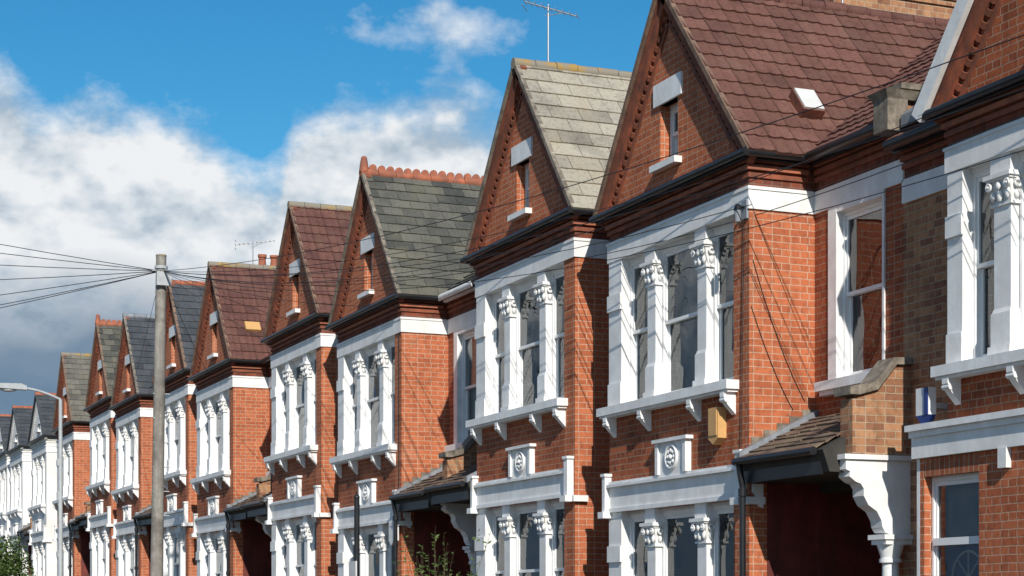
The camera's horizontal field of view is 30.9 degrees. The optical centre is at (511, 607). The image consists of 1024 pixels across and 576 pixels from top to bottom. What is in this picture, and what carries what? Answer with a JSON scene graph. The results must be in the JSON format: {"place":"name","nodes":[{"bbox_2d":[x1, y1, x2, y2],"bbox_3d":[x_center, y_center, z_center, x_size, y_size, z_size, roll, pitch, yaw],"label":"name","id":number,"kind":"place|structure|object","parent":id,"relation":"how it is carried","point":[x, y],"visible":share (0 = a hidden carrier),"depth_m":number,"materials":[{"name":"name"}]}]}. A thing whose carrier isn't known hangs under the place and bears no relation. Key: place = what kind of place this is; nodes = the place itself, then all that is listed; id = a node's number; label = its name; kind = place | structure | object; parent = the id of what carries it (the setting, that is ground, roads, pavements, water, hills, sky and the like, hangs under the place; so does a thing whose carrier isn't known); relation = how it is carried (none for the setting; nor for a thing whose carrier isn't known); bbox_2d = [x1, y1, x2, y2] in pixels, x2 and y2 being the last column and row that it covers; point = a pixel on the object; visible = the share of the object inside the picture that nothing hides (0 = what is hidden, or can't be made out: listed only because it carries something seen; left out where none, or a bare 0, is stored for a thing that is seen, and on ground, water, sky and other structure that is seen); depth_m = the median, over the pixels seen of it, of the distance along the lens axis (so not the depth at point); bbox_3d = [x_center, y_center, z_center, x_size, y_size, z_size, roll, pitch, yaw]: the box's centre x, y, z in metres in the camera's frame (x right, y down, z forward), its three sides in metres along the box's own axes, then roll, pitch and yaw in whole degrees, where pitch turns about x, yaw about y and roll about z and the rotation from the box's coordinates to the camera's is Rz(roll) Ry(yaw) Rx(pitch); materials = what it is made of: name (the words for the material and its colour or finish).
{"place":"outdoors","nodes":[
{"label":"outdoors","id":0,"kind":"place"},
{"bbox_2d":[0,0,651,413],"label":"sky","id":1,"kind":"structure","parent":0,"point":[132,132],"materials":[{"name":"blue"}]},
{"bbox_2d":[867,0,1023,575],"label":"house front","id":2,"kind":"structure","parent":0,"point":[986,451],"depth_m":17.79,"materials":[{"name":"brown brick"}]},
{"bbox_2d":[945,482,978,575],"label":"ground floor window","id":3,"kind":"structure","parent":2,"relation":"in","point":[961,510],"depth_m":17.60,"materials":[{"name":"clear glass"}]},
{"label":"pavement","id":4,"kind":"structure","parent":0,"visible":0},
{"bbox_2d":[0,534,35,575],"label":"hedge bush","id":5,"kind":"object","parent":4,"relation":"on","point":[14,566],"visible":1,"depth_m":58.37,"materials":[{"name":"green plant"}]},
{"bbox_2d":[150,254,171,575],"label":"telegraph pole","id":6,"kind":"object","parent":4,"relation":"on","point":[163,279],"visible":0.93,"depth_m":37.98,"materials":[{"name":"grey wood"}]},
{"bbox_2d":[0,35,1023,488],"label":"overhead wires","id":7,"kind":"object","parent":6,"relation":"attached to","point":[152,271],"visible":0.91,"depth_m":23.59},
{"bbox_2d":[349,494,359,575],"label":"post","id":8,"kind":"object","parent":4,"relation":"on","point":[354,567],"visible":1,"depth_m":26.14,"materials":[{"name":"grey metal"}]},
{"bbox_3d":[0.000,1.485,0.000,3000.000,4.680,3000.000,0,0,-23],"label":"ground","id":9,"kind":"structure","parent":0,"visible":0},
{"bbox_2d":[0,433,9,564],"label":"walls","id":10,"kind":"structure","parent":9,"relation":"on","point":[6,523],"depth_m":75.35,"materials":[{"name":"paint"}]},
{"bbox_2d":[0,436,9,552],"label":"trim","id":11,"kind":"structure","parent":10,"relation":"attached to","point":[3,466],"depth_m":76.38,"materials":[{"name":"white paint"}]},
{"bbox_2d":[0,414,10,454],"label":"roof","id":12,"kind":"structure","parent":10,"relation":"on","point":[5,419],"depth_m":76.31,"materials":[{"name":"tile"}]},
{"bbox_2d":[7,425,31,575],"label":"walls","id":13,"kind":"structure","parent":9,"relation":"on","point":[26,490],"depth_m":71.34,"materials":[{"name":"paint"}]},
{"bbox_2d":[5,445,28,573],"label":"gutters","id":14,"kind":"object","parent":13,"relation":"attached to","point":[7,452],"visible":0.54,"depth_m":71.08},
{"bbox_2d":[6,428,31,575],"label":"trim","id":15,"kind":"structure","parent":13,"relation":"attached to","point":[15,487],"depth_m":73.29,"materials":[{"name":"white paint"}]},
{"bbox_2d":[6,405,32,530],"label":"roof","id":16,"kind":"structure","parent":13,"relation":"on","point":[21,418],"depth_m":72.47,"materials":[{"name":"tile"}]},
{"bbox_2d":[0,383,62,575],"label":"street lamp","id":17,"kind":"object","parent":9,"relation":"on","point":[8,387],"visible":1,"depth_m":49.92,"materials":[{"name":"grey metal"}]},
{"bbox_2d":[24,413,56,575],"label":"walls","id":18,"kind":"structure","parent":9,"relation":"on","point":[48,518],"depth_m":65.79,"materials":[{"name":"paint"}]},
{"bbox_2d":[21,434,56,534],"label":"gutters","id":19,"kind":"object","parent":18,"relation":"attached to","point":[30,442],"visible":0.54,"depth_m":66.70,"materials":[{"name":"black plastic"}]},
{"bbox_2d":[25,417,56,575],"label":"trim","id":20,"kind":"structure","parent":18,"relation":"attached to","point":[37,539],"depth_m":67.80,"materials":[{"name":"white paint"}]},
{"bbox_2d":[26,392,55,531],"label":"roof","id":21,"kind":"structure","parent":18,"relation":"on","point":[44,406],"depth_m":66.90,"materials":[{"name":"tile"}]},
{"bbox_2d":[53,379,90,575],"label":"walls","id":22,"kind":"structure","parent":9,"relation":"on","point":[81,498],"depth_m":60.37,"materials":[{"name":"orange brick"}]},
{"bbox_2d":[51,420,89,575],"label":"gutters","id":23,"kind":"object","parent":22,"relation":"attached to","point":[72,522],"visible":0.68,"depth_m":60.10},
{"bbox_2d":[52,387,89,575],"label":"trim","id":24,"kind":"structure","parent":22,"relation":"attached to","point":[68,439],"depth_m":61.57,"materials":[{"name":"white paint"}]},
{"bbox_2d":[52,352,91,521],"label":"roof","id":25,"kind":"structure","parent":22,"relation":"on","point":[74,369],"depth_m":61.40,"materials":[{"name":"tile"}]},
{"bbox_2d":[79,348,116,575],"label":"walls","id":26,"kind":"structure","parent":9,"relation":"on","point":[95,411],"depth_m":54.53,"materials":[{"name":"orange brick"}]},
{"bbox_2d":[75,396,111,519],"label":"gutters","id":27,"kind":"object","parent":26,"relation":"attached to","point":[85,410],"visible":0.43,"depth_m":56.09,"materials":[{"name":"black plastic"}]},
{"bbox_2d":[79,360,116,575],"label":"trim","id":28,"kind":"structure","parent":26,"relation":"attached to","point":[100,481],"depth_m":56.36,"materials":[{"name":"white paint"}]},
{"bbox_2d":[78,314,121,516],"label":"roof","id":29,"kind":"structure","parent":26,"relation":"on","point":[106,336],"depth_m":55.67,"materials":[{"name":"tile"}]},
{"bbox_2d":[112,343,152,575],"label":"walls","id":30,"kind":"structure","parent":9,"relation":"on","point":[145,439],"depth_m":50.39,"materials":[{"name":"orange brick"}]},
{"bbox_2d":[109,393,152,575],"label":"gutters","id":31,"kind":"object","parent":30,"relation":"attached to","point":[136,516],"visible":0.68,"depth_m":50.13,"materials":[{"name":"black plastic"}]},
{"bbox_2d":[111,354,152,575],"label":"trim","id":32,"kind":"structure","parent":30,"relation":"attached to","point":[126,446],"depth_m":52.40,"materials":[{"name":"white paint"}]},
{"bbox_2d":[110,313,154,515],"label":"roof","id":33,"kind":"structure","parent":30,"relation":"on","point":[134,330],"depth_m":51.49,"materials":[{"name":"tile"}]},
{"bbox_2d":[145,310,196,575],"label":"walls","id":34,"kind":"structure","parent":9,"relation":"on","point":[186,493],"depth_m":45.05,"materials":[{"name":"orange brick"}]},
{"bbox_2d":[141,368,190,517],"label":"gutters","id":35,"kind":"object","parent":34,"relation":"attached to","point":[182,370],"visible":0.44,"depth_m":45.94,"materials":[{"name":"black plastic"}]},
{"bbox_2d":[145,325,196,575],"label":"trim","id":36,"kind":"structure","parent":34,"relation":"attached to","point":[175,473],"depth_m":46.60,"materials":[{"name":"white paint"}]},
{"bbox_2d":[178,544,178,575],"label":"windows","id":37,"kind":"structure","parent":36,"relation":"attached to","point":[178,559],"depth_m":47.60,"materials":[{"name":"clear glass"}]},
{"bbox_2d":[145,280,204,513],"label":"roof","id":38,"kind":"structure","parent":34,"relation":"on","point":[188,304],"depth_m":46.08,"materials":[{"name":"tile"}]},
{"bbox_2d":[191,292,271,575],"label":"walls","id":39,"kind":"structure","parent":9,"relation":"on","point":[250,438],"depth_m":41.06,"materials":[{"name":"orange brick"}]},
{"bbox_2d":[187,354,271,575],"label":"gutters","id":40,"kind":"object","parent":39,"relation":"attached to","point":[261,361],"visible":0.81,"depth_m":40.71,"materials":[{"name":"black plastic"}]},
{"bbox_2d":[190,310,271,575],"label":"trim","id":41,"kind":"structure","parent":39,"relation":"attached to","point":[211,399],"depth_m":42.75,"materials":[{"name":"white paint"}]},
{"bbox_2d":[219,406,220,575],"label":"windows","id":42,"kind":"structure","parent":41,"relation":"attached to","point":[219,468],"depth_m":43.58,"materials":[{"name":"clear glass"}]},
{"bbox_2d":[190,261,275,508],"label":"roof","id":43,"kind":"structure","parent":39,"relation":"on","point":[241,343],"depth_m":42.04,"materials":[{"name":"tile"}]},
{"bbox_2d":[244,321,260,331],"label":"skylight","id":44,"kind":"object","parent":43,"relation":"in","point":[252,326],"visible":1,"depth_m":41.42},
{"bbox_2d":[235,240,274,263],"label":"tv aerial","id":45,"kind":"object","parent":43,"relation":"attached to","point":[254,246],"visible":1,"depth_m":42.99,"materials":[{"name":"metal"}]},
{"bbox_2d":[258,254,277,265],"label":"chimney pots","id":46,"kind":"object","parent":39,"relation":"on","point":[273,262],"visible":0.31,"depth_m":52.85,"materials":[{"name":"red ceramic"}]},
{"bbox_2d":[247,234,337,575],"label":"walls","id":47,"kind":"structure","parent":9,"relation":"on","point":[323,474],"depth_m":34.87,"materials":[{"name":"orange brick"}]},
{"bbox_2d":[242,312,329,507],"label":"gutters","id":48,"kind":"object","parent":47,"relation":"attached to","point":[282,331],"visible":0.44,"depth_m":36.38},
{"bbox_2d":[247,258,337,575],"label":"trim","id":49,"kind":"structure","parent":47,"relation":"attached to","point":[287,363],"depth_m":36.78,"materials":[{"name":"white paint"}]},
{"bbox_2d":[300,366,302,570],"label":"windows","id":50,"kind":"structure","parent":49,"relation":"attached to","point":[301,412],"depth_m":37.21,"materials":[{"name":"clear glass"}]},
{"bbox_2d":[245,201,352,503],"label":"roof","id":51,"kind":"structure","parent":47,"relation":"on","point":[313,226],"depth_m":36.06,"materials":[{"name":"tile"}]},
{"bbox_2d":[393,522,491,575],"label":"garden shrub","id":52,"kind":"object","parent":9,"relation":"on","point":[435,565],"visible":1,"depth_m":25.64,"materials":[{"name":"green plant"}]},
{"bbox_2d":[330,197,563,575],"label":"walls","id":53,"kind":"structure","parent":9,"relation":"on","point":[426,398],"depth_m":30.70,"materials":[{"name":"orange brick"}]},
{"bbox_2d":[325,281,472,575],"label":"gutters","id":54,"kind":"object","parent":53,"relation":"attached to","point":[440,297],"visible":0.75,"depth_m":30.32,"materials":[{"name":"black metal"}]},
{"bbox_2d":[329,233,475,575],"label":"trim","id":55,"kind":"structure","parent":53,"relation":"attached to","point":[355,354],"depth_m":31.51,"materials":[{"name":"white paint"}]},
{"bbox_2d":[389,520,398,545],"bbox_3d":[-1.950,-1.225,30.601,0.090,0.410,0.250,0,0,-23],"label":"burglar alarm box","id":56,"kind":"object","parent":55,"relation":"attached to","point":[391,534],"visible":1,"depth_m":30.57,"materials":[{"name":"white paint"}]},
{"bbox_2d":[372,337,475,575],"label":"windows","id":57,"kind":"structure","parent":55,"relation":"attached to","point":[473,368],"depth_m":32.70,"materials":[{"name":"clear glass"}]},
{"bbox_2d":[328,156,483,494],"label":"roof","id":58,"kind":"structure","parent":53,"relation":"on","point":[397,199],"depth_m":31.79,"materials":[{"name":"tile"}]},
{"bbox_2d":[430,100,733,575],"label":"walls","id":59,"kind":"structure","parent":9,"relation":"on","point":[582,437],"depth_m":24.69,"materials":[{"name":"orange brick"}]},
{"bbox_2d":[424,206,593,492],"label":"gutters","id":60,"kind":"object","parent":59,"relation":"attached to","point":[524,231],"visible":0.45,"depth_m":25.84,"materials":[{"name":"black plastic"}]},
{"bbox_2d":[431,137,608,575],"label":"trim","id":61,"kind":"structure","parent":59,"relation":"attached to","point":[523,482],"depth_m":26.11,"materials":[{"name":"white paint"}]},
{"bbox_2d":[524,292,525,575],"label":"windows","id":62,"kind":"structure","parent":61,"relation":"attached to","point":[524,358],"depth_m":26.64,"materials":[{"name":"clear glass"}]},
{"bbox_2d":[431,57,631,485],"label":"roof","id":63,"kind":"structure","parent":59,"relation":"on","point":[574,111],"depth_m":25.56,"materials":[{"name":"tile"}]},
{"bbox_2d":[522,0,578,61],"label":"tv aerial","id":64,"kind":"object","parent":63,"relation":"on","point":[548,8],"visible":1,"depth_m":25.93,"materials":[{"name":"metal"}]},
{"bbox_2d":[597,14,912,575],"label":"walls","id":65,"kind":"structure","parent":9,"relation":"on","point":[816,525],"depth_m":20.22,"materials":[{"name":"orange brick"}]},
{"bbox_2d":[708,407,725,444],"bbox_3d":[2.269,-2.005,20.545,0.119,0.410,0.220,0,0,-23],"label":"burglar alarm box","id":66,"kind":"object","parent":65,"relation":"attached to","point":[716,425],"visible":1,"depth_m":20.46,"materials":[{"name":"yellow plastic"}]},
{"bbox_2d":[589,124,872,575],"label":"gutters","id":67,"kind":"object","parent":65,"relation":"attached to","point":[739,462],"visible":0.79,"depth_m":19.83,"materials":[{"name":"black plastic"}]},
{"bbox_2d":[733,199,748,222],"bbox_3d":[2.466,-4.275,20.013,0.203,0.250,0.114,0,0,-40],"label":"wire bracket","id":68,"kind":"object","parent":65,"relation":"attached to","point":[740,213],"visible":1,"depth_m":20.00,"materials":[{"name":"grey metal"}]},
{"bbox_2d":[596,71,912,575],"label":"trim","id":69,"kind":"structure","parent":65,"relation":"attached to","point":[879,485],"depth_m":20.96,"materials":[{"name":"white paint"}]},
{"bbox_2d":[672,210,881,388],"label":"windows","id":70,"kind":"structure","parent":69,"relation":"attached to","point":[867,306],"depth_m":19.89,"materials":[{"name":"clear glass"}]},
{"bbox_2d":[593,0,949,456],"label":"roof","id":71,"kind":"structure","parent":65,"relation":"on","point":[752,63],"depth_m":21.44,"materials":[{"name":"tile"}]},
{"bbox_2d":[788,88,825,119],"bbox_3d":[3.283,-5.601,20.661,0.280,0.376,0.352,0,0,-23],"label":"roof light","id":72,"kind":"object","parent":71,"relation":"in","point":[802,100],"visible":0.96,"depth_m":20.57,"materials":[{"name":"white glass"}]},
{"bbox_2d":[818,0,956,18],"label":"chimney stack","id":73,"kind":"object","parent":71,"relation":"on","point":[942,9],"visible":0.11,"depth_m":25.24,"materials":[{"name":"brick"}]},
{"bbox_2d":[885,0,1023,544],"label":"walls","id":74,"kind":"structure","parent":9,"relation":"on","point":[989,392],"depth_m":16.95,"materials":[{"name":"red brick"}]},
{"bbox_2d":[916,387,947,422],"bbox_3d":[4.121,-1.910,17.753,0.489,0.360,0.200,0,0,-23],"label":"burglar alarm box","id":75,"kind":"object","parent":74,"relation":"attached to","point":[927,405],"visible":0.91,"depth_m":17.62,"materials":[{"name":"white paint"}]},
{"bbox_2d":[887,0,1002,139],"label":"roof","id":76,"kind":"structure","parent":74,"relation":"on","point":[969,38],"depth_m":17.09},
{"bbox_2d":[882,69,1023,150],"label":"gutters","id":77,"kind":"object","parent":74,"relation":"attached to","point":[913,134],"visible":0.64,"depth_m":17.24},
{"bbox_2d":[902,117,1023,404],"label":"trim","id":78,"kind":"structure","parent":74,"relation":"attached to","point":[1002,178],"depth_m":17.14,"materials":[{"name":"white paint"}]}
]}

